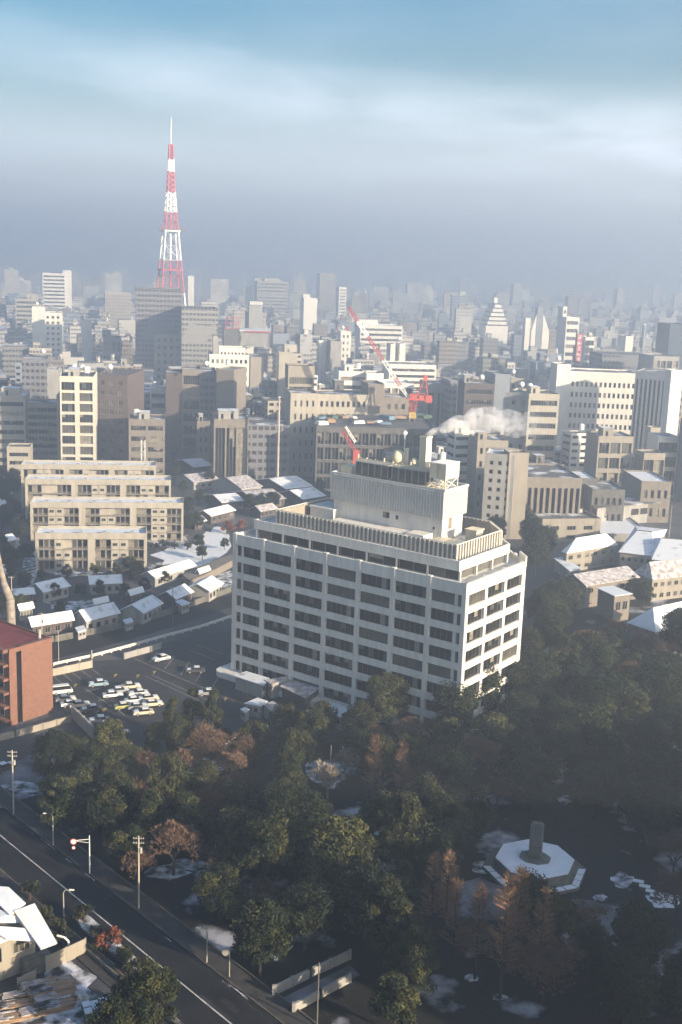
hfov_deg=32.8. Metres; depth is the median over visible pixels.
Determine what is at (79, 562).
window
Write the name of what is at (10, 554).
evergreen tree
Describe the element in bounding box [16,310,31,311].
window
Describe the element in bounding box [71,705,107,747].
retaining wall
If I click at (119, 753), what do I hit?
evergreen tree
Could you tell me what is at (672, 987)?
evergreen tree
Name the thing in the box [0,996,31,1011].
timber stack
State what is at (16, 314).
window
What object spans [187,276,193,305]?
building
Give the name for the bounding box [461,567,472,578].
ribbon window
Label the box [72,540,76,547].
window
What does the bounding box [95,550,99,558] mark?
window
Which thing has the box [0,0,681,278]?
sky
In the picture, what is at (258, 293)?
window
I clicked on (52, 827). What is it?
street lamp
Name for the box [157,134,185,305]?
broadcast tower
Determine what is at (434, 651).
window
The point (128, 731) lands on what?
parked car
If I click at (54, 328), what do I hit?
building
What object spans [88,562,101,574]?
shrub
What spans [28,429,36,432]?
window
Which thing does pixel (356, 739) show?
evergreen tree
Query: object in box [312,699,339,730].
evergreen tree
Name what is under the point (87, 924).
planting bed
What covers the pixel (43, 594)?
house
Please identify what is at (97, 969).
pavement
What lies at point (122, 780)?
evergreen tree
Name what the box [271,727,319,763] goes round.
evergreen tree
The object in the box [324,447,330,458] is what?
window
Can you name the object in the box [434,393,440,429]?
window
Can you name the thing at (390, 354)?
building
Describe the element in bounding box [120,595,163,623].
house
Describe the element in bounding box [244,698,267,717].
shed
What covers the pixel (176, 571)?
house
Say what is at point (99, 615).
house
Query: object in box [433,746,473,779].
evergreen tree
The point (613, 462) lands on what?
window
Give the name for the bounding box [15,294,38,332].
building
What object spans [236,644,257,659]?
window
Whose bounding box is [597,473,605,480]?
window
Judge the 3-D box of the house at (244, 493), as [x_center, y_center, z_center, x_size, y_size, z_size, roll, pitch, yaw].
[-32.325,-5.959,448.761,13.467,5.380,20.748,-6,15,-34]
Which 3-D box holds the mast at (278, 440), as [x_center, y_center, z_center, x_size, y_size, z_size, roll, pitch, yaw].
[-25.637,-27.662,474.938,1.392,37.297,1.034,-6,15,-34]
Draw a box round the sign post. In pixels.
[70,835,89,872]
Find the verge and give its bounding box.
[50,587,231,635]
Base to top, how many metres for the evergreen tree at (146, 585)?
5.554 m
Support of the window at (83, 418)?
in the building at (78, 415)
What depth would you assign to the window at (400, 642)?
232.85 m
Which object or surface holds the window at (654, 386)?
in the building at (648, 396)
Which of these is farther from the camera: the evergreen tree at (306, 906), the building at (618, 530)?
the building at (618, 530)
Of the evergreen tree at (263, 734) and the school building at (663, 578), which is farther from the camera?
the school building at (663, 578)
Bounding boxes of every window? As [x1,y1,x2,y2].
[0,402,22,406]
[0,411,23,415]
[0,421,23,424]
[0,430,23,433]
[0,439,23,443]
[0,708,4,715]
[0,948,1,962]
[9,453,27,456]
[9,461,22,464]
[13,941,29,953]
[16,301,35,303]
[16,306,31,307]
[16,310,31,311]
[16,314,31,316]
[28,408,36,411]
[28,415,36,418]
[28,422,36,425]
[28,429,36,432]
[28,437,37,440]
[33,508,37,514]
[37,485,41,492]
[38,408,46,411]
[38,415,46,418]
[38,422,46,425]
[39,437,47,440]
[39,444,47,447]
[39,451,47,454]
[39,540,43,547]
[39,550,43,558]
[39,561,43,568]
[43,275,63,277]
[43,279,63,280]
[43,283,63,284]
[43,286,63,288]
[43,517,47,522]
[44,290,64,291]
[44,294,64,295]
[44,298,64,299]
[44,301,64,302]
[44,305,64,306]
[44,540,48,547]
[44,550,48,558]
[44,561,48,568]
[45,627,50,632]
[48,408,56,411]
[48,415,56,418]
[48,422,56,425]
[48,430,56,433]
[49,437,56,440]
[49,444,56,447]
[49,451,56,454]
[49,540,53,547]
[49,550,53,558]
[50,561,54,568]
[58,485,61,492]
[61,382,74,389]
[61,393,74,400]
[62,404,74,411]
[62,414,74,421]
[62,425,74,432]
[62,436,74,443]
[62,446,74,453]
[62,457,74,459]
[62,485,66,492]
[67,485,70,492]
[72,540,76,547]
[72,550,76,558]
[72,561,76,568]
[74,517,78,522]
[77,540,81,547]
[77,550,81,558]
[78,485,81,492]
[78,561,82,568]
[79,382,91,390]
[79,393,92,400]
[80,404,92,411]
[80,415,92,422]
[80,425,92,432]
[80,436,92,443]
[80,447,92,454]
[80,457,92,459]
[82,486,86,492]
[83,540,86,547]
[83,550,87,558]
[83,561,87,568]
[95,540,99,547]
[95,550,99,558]
[101,540,104,547]
[101,550,105,558]
[101,561,105,568]
[104,342,111,351]
[106,540,110,547]
[106,550,110,558]
[106,561,110,568]
[112,342,119,351]
[114,356,119,363]
[115,486,119,492]
[126,486,130,493]
[128,540,132,547]
[128,550,132,555]
[131,426,145,430]
[131,436,145,440]
[131,447,143,451]
[131,458,143,460]
[131,486,134,493]
[134,540,137,547]
[134,550,137,558]
[135,486,139,493]
[139,540,142,547]
[139,550,142,558]
[148,426,162,430]
[148,437,162,441]
[148,447,162,451]
[148,458,162,462]
[152,394,164,397]
[152,403,164,407]
[156,468,162,472]
[176,525,180,531]
[183,376,199,384]
[183,388,199,396]
[183,401,198,409]
[183,413,198,421]
[183,425,195,433]
[183,438,195,445]
[215,428,224,478]
[226,428,235,476]
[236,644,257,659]
[236,660,257,673]
[237,428,246,475]
[237,579,259,593]
[237,595,258,609]
[237,612,258,626]
[237,628,258,643]
[238,545,260,559]
[238,562,259,576]
[258,283,287,285]
[258,286,287,288]
[258,290,286,291]
[258,293,286,295]
[258,297,286,298]
[258,300,286,302]
[259,529,281,541]
[263,304,286,305]
[263,652,287,668]
[263,668,286,678]
[264,602,289,617]
[264,619,288,634]
[264,636,288,651]
[265,568,290,583]
[265,585,289,601]
[266,552,290,566]
[285,535,308,547]
[289,377,312,383]
[289,387,312,388]
[293,661,318,677]
[293,677,318,694]
[294,627,320,643]
[294,644,319,660]
[295,593,321,608]
[295,610,320,626]
[296,558,322,574]
[296,576,321,591]
[312,541,336,553]
[316,462,322,473]
[317,432,323,443]
[317,447,322,458]
[323,477,329,488]
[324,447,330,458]
[324,462,329,473]
[324,670,351,686]
[324,687,350,704]
[325,432,330,443]
[325,653,351,669]
[326,618,353,634]
[326,636,352,652]
[327,583,354,599]
[327,601,354,617]
[328,565,355,581]
[331,463,337,470]
[332,433,338,444]
[332,448,337,459]
[339,448,345,459]
[340,376,363,380]
[340,433,345,444]
[340,547,365,559]
[344,385,360,388]
[347,433,353,444]
[347,448,352,459]
[355,433,360,444]
[357,679,369,692]
[358,644,386,661]
[358,662,385,675]
[359,627,387,643]
[360,591,389,607]
[360,609,388,625]
[361,333,400,336]
[361,338,400,341]
[361,573,389,589]
[362,328,400,331]
[362,433,368,444]
[362,448,367,457]
[369,434,375,445]
[369,449,374,459]
[369,553,395,566]
[376,449,382,460]
[377,434,382,445]
[383,511,389,517]
[384,434,390,445]
[390,375,433,377]
[391,368,434,371]
[392,434,397,445]
[392,654,422,671]
[392,671,421,689]
[392,691,420,707]
[392,710,419,719]
[393,636,422,653]
[394,617,423,634]
[395,599,424,616]
[396,581,425,598]
[399,435,405,445]
[399,559,426,572]
[406,388,411,394]
[406,435,412,446]
[408,450,411,459]
[413,450,418,459]
[414,435,419,446]
[426,699,454,714]
[427,393,433,422]
[427,681,455,697]
[428,663,456,680]
[429,435,434,446]
[429,645,457,662]
[430,566,458,579]
[430,626,459,643]
[431,608,460,625]
[432,589,461,606]
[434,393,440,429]
[440,393,443,429]
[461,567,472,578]
[463,682,476,695]
[464,664,477,679]
[465,410,490,415]
[465,646,478,661]
[466,389,491,394]
[466,400,491,404]
[466,627,479,642]
[467,608,481,624]
[468,590,482,605]
[470,421,489,425]
[474,561,488,573]
[483,654,496,669]
[484,637,497,651]
[485,618,499,633]
[486,600,500,615]
[487,582,501,597]
[490,555,503,566]
[499,684,508,695]
[501,665,508,677]
[502,646,513,660]
[503,628,514,642]
[504,611,516,625]
[505,593,517,607]
[507,575,518,589]
[527,446,553,450]
[527,488,530,516]
[528,434,553,439]
[529,423,554,428]
[529,457,552,459]
[530,400,556,405]
[530,412,555,416]
[533,488,536,512]
[539,488,542,512]
[545,488,548,512]
[551,488,554,512]
[557,488,560,512]
[563,488,566,512]
[565,352,572,355]
[566,535,574,538]
[567,321,577,324]
[567,329,577,332]
[567,526,575,529]
[568,488,572,512]
[574,488,578,512]
[584,526,591,529]
[585,340,592,345]
[585,348,592,352]
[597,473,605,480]
[598,458,607,467]
[599,443,608,452]
[608,473,616,482]
[609,458,618,468]
[610,443,619,453]
[615,602,620,610]
[620,458,629,468]
[621,443,630,453]
[622,601,627,609]
[631,508,649,514]
[632,379,637,435]
[634,379,642,455]
[639,379,646,448]
[643,380,651,448]
[644,460,652,470]
[650,380,655,425]
[654,361,658,367]
[654,380,660,425]
[654,460,662,475]
[658,442,677,451]
[659,381,663,426]
[660,361,665,367]
[663,471,674,480]
[664,457,675,466]
[666,361,671,367]
[673,361,677,367]
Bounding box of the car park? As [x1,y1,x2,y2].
[53,632,367,757]
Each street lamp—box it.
[43,812,53,844]
[63,889,73,915]
[196,927,207,962]
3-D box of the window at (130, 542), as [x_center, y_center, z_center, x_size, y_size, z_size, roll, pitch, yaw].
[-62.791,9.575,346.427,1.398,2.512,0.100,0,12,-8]
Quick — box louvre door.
[448,517,451,528]
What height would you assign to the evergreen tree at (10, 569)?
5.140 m
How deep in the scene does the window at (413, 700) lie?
234.05 m
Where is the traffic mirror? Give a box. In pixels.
[222,949,229,976]
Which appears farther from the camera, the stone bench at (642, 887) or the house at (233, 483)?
the house at (233, 483)
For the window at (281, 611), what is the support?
in the office building at (412, 575)
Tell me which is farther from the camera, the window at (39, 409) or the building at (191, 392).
the building at (191, 392)
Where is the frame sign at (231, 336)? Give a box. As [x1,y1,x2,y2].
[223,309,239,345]
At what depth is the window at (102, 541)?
345.31 m
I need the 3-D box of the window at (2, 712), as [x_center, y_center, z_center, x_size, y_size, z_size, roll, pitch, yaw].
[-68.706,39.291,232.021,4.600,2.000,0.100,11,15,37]
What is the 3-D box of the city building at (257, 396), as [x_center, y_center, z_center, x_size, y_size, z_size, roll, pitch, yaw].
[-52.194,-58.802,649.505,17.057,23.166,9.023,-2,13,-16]
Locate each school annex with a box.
[554,557,581,575]
[596,586,632,620]
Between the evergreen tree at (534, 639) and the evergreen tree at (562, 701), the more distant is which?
the evergreen tree at (534, 639)
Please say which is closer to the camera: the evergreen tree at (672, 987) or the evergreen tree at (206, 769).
the evergreen tree at (672, 987)
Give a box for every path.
[0,752,90,793]
[283,965,358,1003]
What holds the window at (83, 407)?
in the building at (78, 415)
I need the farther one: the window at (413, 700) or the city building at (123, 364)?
the city building at (123, 364)
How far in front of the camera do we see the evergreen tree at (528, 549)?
355.03 m
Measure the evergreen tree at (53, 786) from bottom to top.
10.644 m
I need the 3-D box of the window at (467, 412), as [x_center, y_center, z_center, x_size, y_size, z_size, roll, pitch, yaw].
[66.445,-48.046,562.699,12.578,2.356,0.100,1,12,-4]
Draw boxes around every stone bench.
[632,878,643,885]
[639,883,650,890]
[645,888,655,895]
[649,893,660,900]
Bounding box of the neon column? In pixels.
[571,331,582,367]
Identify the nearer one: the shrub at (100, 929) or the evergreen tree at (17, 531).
the shrub at (100, 929)
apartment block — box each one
[21,460,155,507]
[25,474,170,522]
[30,496,183,540]
[35,526,146,570]
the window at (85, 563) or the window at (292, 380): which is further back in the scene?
the window at (292, 380)
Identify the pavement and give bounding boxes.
[0,788,312,1023]
[0,870,170,1023]
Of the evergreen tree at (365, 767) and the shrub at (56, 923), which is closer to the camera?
the shrub at (56, 923)
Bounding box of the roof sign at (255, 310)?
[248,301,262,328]
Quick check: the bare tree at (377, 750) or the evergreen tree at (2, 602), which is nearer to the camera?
the bare tree at (377, 750)
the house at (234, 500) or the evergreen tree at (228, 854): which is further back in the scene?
the house at (234, 500)
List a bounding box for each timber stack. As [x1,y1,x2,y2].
[0,990,27,1000]
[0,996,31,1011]
[0,1010,22,1023]
[17,1005,38,1020]
[19,976,57,991]
[25,978,74,1001]
[32,987,79,1004]
[34,995,76,1017]
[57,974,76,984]
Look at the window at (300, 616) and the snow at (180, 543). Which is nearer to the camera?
the window at (300, 616)
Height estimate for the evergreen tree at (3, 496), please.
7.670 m
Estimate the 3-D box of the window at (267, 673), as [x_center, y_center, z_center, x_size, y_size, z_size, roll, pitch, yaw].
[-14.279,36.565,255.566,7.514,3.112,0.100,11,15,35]
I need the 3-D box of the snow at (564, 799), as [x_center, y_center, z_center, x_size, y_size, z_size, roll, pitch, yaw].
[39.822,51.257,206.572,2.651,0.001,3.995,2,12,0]
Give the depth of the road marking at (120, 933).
162.98 m
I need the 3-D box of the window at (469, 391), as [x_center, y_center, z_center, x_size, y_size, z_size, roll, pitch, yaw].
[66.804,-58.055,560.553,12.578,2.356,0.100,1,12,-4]
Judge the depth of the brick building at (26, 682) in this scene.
232.21 m
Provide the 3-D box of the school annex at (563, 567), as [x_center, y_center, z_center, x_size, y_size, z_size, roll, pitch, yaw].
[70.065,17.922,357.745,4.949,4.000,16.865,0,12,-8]
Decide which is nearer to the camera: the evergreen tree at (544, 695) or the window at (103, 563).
the evergreen tree at (544, 695)
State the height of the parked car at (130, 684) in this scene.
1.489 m
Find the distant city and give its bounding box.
[0,256,681,389]
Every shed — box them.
[75,625,86,639]
[123,618,133,630]
[175,599,189,613]
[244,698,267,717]
[263,701,280,725]
[265,676,291,697]
[280,680,318,709]
[325,704,347,730]
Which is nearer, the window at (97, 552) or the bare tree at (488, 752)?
the bare tree at (488, 752)
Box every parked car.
[0,761,16,773]
[55,694,76,702]
[59,698,73,707]
[69,699,90,707]
[80,703,102,713]
[88,678,108,687]
[88,714,109,724]
[102,689,123,698]
[109,685,129,693]
[111,727,129,734]
[113,701,131,710]
[121,681,140,687]
[124,695,145,702]
[127,688,148,695]
[127,701,148,710]
[132,706,154,716]
[138,693,159,699]
[142,698,163,706]
[151,653,170,661]
[185,665,204,673]
[198,687,211,696]
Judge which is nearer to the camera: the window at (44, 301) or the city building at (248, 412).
the city building at (248, 412)
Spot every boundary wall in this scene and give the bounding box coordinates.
[0,715,70,740]
[17,968,35,987]
[45,937,85,971]
[49,586,231,641]
[52,660,92,675]
[86,945,178,1023]
[124,642,161,658]
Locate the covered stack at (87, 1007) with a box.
[81,997,111,1021]
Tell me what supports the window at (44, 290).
in the building at (54, 289)
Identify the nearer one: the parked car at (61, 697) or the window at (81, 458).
the parked car at (61, 697)
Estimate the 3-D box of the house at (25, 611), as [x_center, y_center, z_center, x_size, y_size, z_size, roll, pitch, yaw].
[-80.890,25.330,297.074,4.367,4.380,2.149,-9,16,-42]
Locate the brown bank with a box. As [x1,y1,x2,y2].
[183,554,232,585]
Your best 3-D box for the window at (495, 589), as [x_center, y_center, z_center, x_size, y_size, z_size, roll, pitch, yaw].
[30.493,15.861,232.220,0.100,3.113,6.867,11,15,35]
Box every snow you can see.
[1,781,39,795]
[10,1005,91,1023]
[14,536,19,549]
[22,552,37,586]
[44,960,97,1004]
[46,571,107,576]
[46,600,93,610]
[144,864,192,879]
[147,535,187,547]
[147,562,170,569]
[151,544,218,567]
[168,858,206,870]
[195,531,230,559]
[211,527,229,548]
[217,571,231,587]
[305,760,346,788]
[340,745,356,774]
[450,878,673,986]
[464,974,478,981]
[472,861,486,873]
[475,790,495,798]
[493,994,508,1000]
[557,795,571,804]
[592,893,607,900]
[610,871,633,887]
[645,892,679,907]
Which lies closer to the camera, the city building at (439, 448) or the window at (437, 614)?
the window at (437, 614)
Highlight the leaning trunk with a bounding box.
[0,555,15,624]
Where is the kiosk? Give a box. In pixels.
[240,707,249,721]
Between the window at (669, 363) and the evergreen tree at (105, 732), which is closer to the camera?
the evergreen tree at (105, 732)
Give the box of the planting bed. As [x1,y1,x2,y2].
[76,914,143,969]
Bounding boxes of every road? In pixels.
[0,805,281,1023]
[52,594,231,659]
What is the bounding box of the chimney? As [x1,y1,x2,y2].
[640,324,645,351]
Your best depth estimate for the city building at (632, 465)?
499.34 m
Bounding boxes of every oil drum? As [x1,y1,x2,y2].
[75,991,80,999]
[82,993,87,1001]
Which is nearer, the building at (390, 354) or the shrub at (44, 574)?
the shrub at (44, 574)
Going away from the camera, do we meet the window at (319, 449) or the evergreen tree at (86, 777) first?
the evergreen tree at (86, 777)
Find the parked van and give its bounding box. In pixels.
[53,683,72,695]
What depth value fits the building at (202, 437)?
526.03 m
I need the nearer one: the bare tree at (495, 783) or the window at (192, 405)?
the bare tree at (495, 783)
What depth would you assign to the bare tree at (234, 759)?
205.74 m
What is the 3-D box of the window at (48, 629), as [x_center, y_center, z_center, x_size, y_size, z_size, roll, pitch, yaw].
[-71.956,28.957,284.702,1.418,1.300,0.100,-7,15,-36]
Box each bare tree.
[119,850,157,887]
[129,789,166,827]
[130,760,157,777]
[132,773,155,811]
[133,749,161,764]
[143,819,203,875]
[158,792,178,809]
[172,747,204,783]
[183,722,232,760]
[193,786,228,829]
[199,842,226,859]
[205,856,235,873]
[213,750,246,773]
[218,771,255,796]
[227,731,255,773]
[245,878,283,902]
[307,760,346,798]
[331,745,360,779]
[361,732,386,802]
[364,724,386,742]
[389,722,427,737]
[391,739,412,791]
[392,716,422,736]
[406,778,451,797]
[417,850,444,934]
[432,848,460,940]
[437,878,471,965]
[454,734,496,777]
[456,882,493,979]
[470,740,508,777]
[486,775,521,808]
[486,872,527,999]
[500,864,534,970]
[504,934,586,1005]
[521,886,558,992]
[570,630,600,635]
[572,897,608,934]
[606,619,627,638]
[615,660,639,672]
[629,631,659,663]
[647,827,681,875]
[648,637,681,659]
[652,868,681,925]
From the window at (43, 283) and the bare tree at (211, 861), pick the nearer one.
the bare tree at (211, 861)
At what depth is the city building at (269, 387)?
646.02 m
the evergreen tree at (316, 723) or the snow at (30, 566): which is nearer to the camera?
the evergreen tree at (316, 723)
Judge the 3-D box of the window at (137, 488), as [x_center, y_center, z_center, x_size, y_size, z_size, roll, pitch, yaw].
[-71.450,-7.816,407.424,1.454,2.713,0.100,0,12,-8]
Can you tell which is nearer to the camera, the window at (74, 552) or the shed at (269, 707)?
the shed at (269, 707)
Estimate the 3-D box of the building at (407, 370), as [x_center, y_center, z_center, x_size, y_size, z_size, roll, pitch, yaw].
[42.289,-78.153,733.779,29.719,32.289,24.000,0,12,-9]
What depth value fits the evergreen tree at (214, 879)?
163.04 m
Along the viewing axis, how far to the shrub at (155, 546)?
370.64 m
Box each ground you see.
[0,255,681,1023]
[14,598,681,1023]
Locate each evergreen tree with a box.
[0,490,6,499]
[0,504,13,515]
[0,532,9,545]
[0,543,22,570]
[0,590,14,619]
[2,477,20,496]
[2,562,15,580]
[4,467,20,480]
[6,498,21,518]
[10,518,29,542]
[11,515,29,528]
[15,594,28,612]
[17,543,33,563]
[17,570,32,587]
[30,728,86,778]
[34,772,84,835]
[50,582,61,596]
[53,601,65,611]
[58,735,92,772]
[58,764,100,824]
[74,583,86,597]
[76,745,115,786]
[83,785,127,845]
[87,984,140,1023]
[88,718,132,764]
[94,579,105,596]
[97,767,139,828]
[104,743,137,785]
[105,823,153,872]
[106,765,131,793]
[111,976,158,1023]
[114,956,180,1023]
[118,583,131,599]
[122,556,136,568]
[123,743,148,761]
[127,566,141,583]
[131,786,166,839]
[133,560,144,570]
[138,577,150,595]
[139,751,194,799]
[142,721,166,751]
[156,696,184,740]
[159,790,208,846]
[161,571,169,580]
[165,719,198,761]
[179,480,187,494]
[181,688,204,736]
[183,497,194,512]
[183,513,194,529]
[186,759,220,804]
[192,512,204,529]
[192,861,248,920]
[193,534,204,545]
[194,489,206,504]
[195,545,206,559]
[197,687,232,755]
[202,470,215,482]
[204,802,252,844]
[207,806,268,878]
[220,538,228,549]
[226,894,293,975]
[233,808,305,895]
[234,719,277,767]
[244,493,254,509]
[250,495,268,506]
[258,781,306,819]
[262,777,293,816]
[265,491,280,504]
[266,702,298,734]
[267,812,321,880]
[269,746,308,793]
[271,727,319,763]
[271,877,334,950]
[287,786,336,849]
[290,708,329,749]
[296,853,343,900]
[302,814,374,877]
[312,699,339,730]
[315,479,324,488]
[330,840,384,891]
[332,854,400,940]
[339,833,380,865]
[340,699,378,733]
[341,727,376,773]
[349,812,376,836]
[356,753,379,781]
[356,875,413,968]
[358,788,397,837]
[361,674,396,730]
[366,671,410,725]
[367,971,421,1023]
[370,734,400,789]
[372,789,437,861]
[372,871,421,905]
[383,918,441,974]
[389,732,419,787]
[390,858,417,893]
[393,729,432,772]
[399,942,437,995]
[409,772,442,825]
[409,818,467,880]
[419,785,477,856]
[426,747,474,784]
[428,717,468,748]
[431,677,483,729]
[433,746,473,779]
[439,775,498,845]
[442,775,462,797]
[467,711,515,746]
[479,663,505,713]
[487,515,507,536]
[494,710,533,741]
[498,689,539,718]
[503,659,536,697]
[503,691,541,733]
[503,750,561,817]
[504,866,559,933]
[517,645,565,696]
[519,517,542,540]
[520,625,543,656]
[521,538,552,574]
[523,590,538,617]
[524,684,556,717]
[525,504,533,518]
[527,588,562,621]
[528,525,557,550]
[530,894,585,960]
[532,578,571,607]
[533,602,574,631]
[533,606,554,651]
[537,609,563,660]
[546,695,580,712]
[547,699,611,760]
[550,633,584,680]
[556,575,585,609]
[562,607,573,627]
[568,921,621,975]
[572,629,612,663]
[582,680,625,719]
[583,640,621,671]
[586,946,646,1003]
[593,702,628,737]
[594,945,666,1023]
[597,625,624,646]
[600,672,641,724]
[601,635,627,658]
[610,898,677,965]
[617,690,654,728]
[618,770,681,845]
[625,575,640,597]
[625,647,651,669]
[629,653,681,707]
[633,581,653,607]
[637,670,681,717]
[646,701,681,746]
[657,952,680,990]
[658,607,681,663]
[660,948,681,1020]
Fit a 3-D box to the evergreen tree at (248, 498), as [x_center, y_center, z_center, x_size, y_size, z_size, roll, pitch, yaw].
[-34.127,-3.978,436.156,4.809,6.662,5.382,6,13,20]
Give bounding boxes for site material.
[314,420,328,424]
[325,417,335,422]
[327,414,337,418]
[336,414,349,418]
[352,420,364,423]
[378,414,394,419]
[379,421,391,424]
[394,415,406,418]
[417,414,431,418]
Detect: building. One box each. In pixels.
[0,375,10,385]
[0,378,7,390]
[0,386,29,464]
[0,620,52,725]
[7,443,32,475]
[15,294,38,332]
[15,363,21,388]
[22,349,50,398]
[27,398,56,459]
[32,302,45,346]
[42,273,64,310]
[45,311,62,355]
[47,366,60,398]
[56,391,60,459]
[60,364,97,459]
[62,270,71,311]
[81,315,91,360]
[96,367,103,372]
[97,364,143,460]
[102,329,120,363]
[104,292,130,328]
[112,359,132,368]
[129,409,164,474]
[135,287,181,369]
[144,377,152,386]
[144,381,161,389]
[144,390,149,409]
[150,385,165,439]
[154,334,179,381]
[161,373,165,384]
[166,366,181,368]
[166,369,181,449]
[180,306,217,366]
[182,365,200,447]
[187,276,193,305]
[196,413,209,462]
[200,361,216,446]
[208,351,248,391]
[211,408,248,478]
[212,336,218,353]
[216,360,245,412]
[216,431,526,739]
[219,346,244,354]
[245,311,265,328]
[245,408,262,417]
[246,392,252,414]
[248,386,264,410]
[248,417,289,479]
[249,355,263,392]
[253,278,287,313]
[254,397,269,415]
[259,377,275,392]
[261,374,276,397]
[262,396,283,417]
[272,344,301,379]
[277,352,297,397]
[283,387,317,475]
[285,363,314,389]
[300,294,316,332]
[313,412,436,490]
[314,374,317,389]
[314,390,367,414]
[316,271,334,313]
[316,340,326,376]
[317,383,326,389]
[321,379,344,389]
[326,339,341,370]
[333,363,367,389]
[335,287,346,318]
[338,326,350,366]
[355,319,402,349]
[361,380,384,414]
[362,370,383,381]
[381,379,413,411]
[382,361,435,388]
[383,393,408,414]
[386,343,394,360]
[395,337,405,360]
[408,452,456,484]
[413,392,418,407]
[418,379,443,429]
[436,430,446,444]
[436,445,443,453]
[441,377,457,432]
[441,434,446,445]
[446,420,474,485]
[456,373,494,432]
[466,430,507,510]
[478,298,507,346]
[482,446,518,538]
[485,370,510,425]
[487,426,503,436]
[504,381,532,448]
[504,449,528,538]
[510,369,523,389]
[519,383,559,460]
[521,308,548,358]
[524,463,581,529]
[529,454,563,466]
[529,508,600,542]
[549,356,570,445]
[555,306,566,352]
[555,447,560,461]
[560,316,579,361]
[560,424,585,469]
[560,566,639,607]
[561,533,617,569]
[566,368,634,434]
[570,470,597,508]
[581,332,594,362]
[583,426,633,482]
[583,480,624,520]
[589,347,655,372]
[593,482,662,522]
[600,517,642,540]
[617,335,632,351]
[619,526,666,570]
[621,470,671,522]
[627,601,681,654]
[630,362,681,455]
[631,456,634,469]
[633,449,665,476]
[634,559,681,600]
[638,353,679,369]
[644,426,660,448]
[646,432,678,497]
[651,537,681,561]
[655,322,681,369]
[660,369,681,435]
[673,418,681,501]
[677,391,681,435]
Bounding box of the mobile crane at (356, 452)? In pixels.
[341,426,359,463]
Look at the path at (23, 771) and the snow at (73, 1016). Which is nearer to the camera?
the snow at (73, 1016)
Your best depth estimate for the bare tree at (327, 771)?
201.96 m
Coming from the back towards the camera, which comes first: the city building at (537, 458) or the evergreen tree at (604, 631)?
the city building at (537, 458)
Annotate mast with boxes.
[141,440,145,460]
[276,399,280,476]
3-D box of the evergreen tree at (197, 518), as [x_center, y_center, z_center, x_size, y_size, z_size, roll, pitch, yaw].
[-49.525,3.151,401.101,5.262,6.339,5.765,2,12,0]
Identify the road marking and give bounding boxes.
[0,810,272,1023]
[0,835,231,1023]
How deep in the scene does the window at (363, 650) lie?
238.55 m
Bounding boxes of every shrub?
[18,879,41,899]
[36,568,47,579]
[36,905,53,920]
[47,917,66,932]
[52,927,74,948]
[59,564,72,577]
[71,903,95,920]
[87,925,105,935]
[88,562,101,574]
[90,934,110,952]
[103,926,124,944]
[111,563,125,573]
[114,945,133,962]
[118,950,141,971]
[150,543,158,550]
[159,539,170,547]
[171,540,178,548]
[183,541,191,549]
[220,520,236,533]
[235,519,246,529]
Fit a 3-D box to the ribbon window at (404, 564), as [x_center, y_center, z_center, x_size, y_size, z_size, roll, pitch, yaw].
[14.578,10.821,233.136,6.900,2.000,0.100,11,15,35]
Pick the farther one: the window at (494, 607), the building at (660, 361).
the building at (660, 361)
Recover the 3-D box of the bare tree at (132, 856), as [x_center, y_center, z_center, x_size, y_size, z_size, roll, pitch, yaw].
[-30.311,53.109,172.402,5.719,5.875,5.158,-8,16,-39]
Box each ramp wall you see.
[272,949,351,994]
[292,972,351,1011]
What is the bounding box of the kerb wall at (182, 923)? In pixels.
[0,785,315,1023]
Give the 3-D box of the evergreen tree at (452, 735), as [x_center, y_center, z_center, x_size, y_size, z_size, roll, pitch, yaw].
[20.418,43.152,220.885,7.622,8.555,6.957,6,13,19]
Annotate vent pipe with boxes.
[57,934,69,945]
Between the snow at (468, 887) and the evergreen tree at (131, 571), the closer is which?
the snow at (468, 887)
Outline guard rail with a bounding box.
[53,615,231,666]
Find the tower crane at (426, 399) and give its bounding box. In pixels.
[346,306,431,421]
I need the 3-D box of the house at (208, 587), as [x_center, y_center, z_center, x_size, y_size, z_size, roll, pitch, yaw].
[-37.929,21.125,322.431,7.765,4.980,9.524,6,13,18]
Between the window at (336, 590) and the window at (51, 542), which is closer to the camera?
the window at (336, 590)
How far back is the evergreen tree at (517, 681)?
242.30 m
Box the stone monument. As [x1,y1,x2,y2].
[482,820,585,894]
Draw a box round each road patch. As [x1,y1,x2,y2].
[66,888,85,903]
[197,995,231,1020]
[219,998,240,1013]
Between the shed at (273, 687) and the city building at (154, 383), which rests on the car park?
the shed at (273, 687)
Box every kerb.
[0,803,284,1023]
[0,868,180,1023]
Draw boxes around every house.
[0,886,56,979]
[3,533,17,547]
[12,587,35,602]
[15,601,34,620]
[25,610,74,635]
[27,577,70,602]
[73,602,120,628]
[88,574,122,594]
[91,596,109,605]
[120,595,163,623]
[125,586,144,604]
[140,559,196,587]
[157,583,193,607]
[170,458,210,473]
[173,472,218,489]
[185,516,206,529]
[189,575,223,601]
[195,565,210,574]
[199,504,235,523]
[206,493,243,508]
[211,475,262,493]
[229,488,285,507]
[249,503,277,517]
[255,476,312,492]
[280,487,325,505]
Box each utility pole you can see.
[7,750,16,814]
[38,612,44,633]
[133,836,143,908]
[170,587,175,630]
[316,962,319,1023]
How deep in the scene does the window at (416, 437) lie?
477.20 m
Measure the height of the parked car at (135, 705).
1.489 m
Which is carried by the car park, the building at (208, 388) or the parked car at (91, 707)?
the parked car at (91, 707)
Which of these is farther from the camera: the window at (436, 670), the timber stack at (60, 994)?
the window at (436, 670)
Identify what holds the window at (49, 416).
in the building at (42, 425)
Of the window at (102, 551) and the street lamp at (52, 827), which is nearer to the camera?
the street lamp at (52, 827)
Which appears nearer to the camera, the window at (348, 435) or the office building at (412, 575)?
the office building at (412, 575)

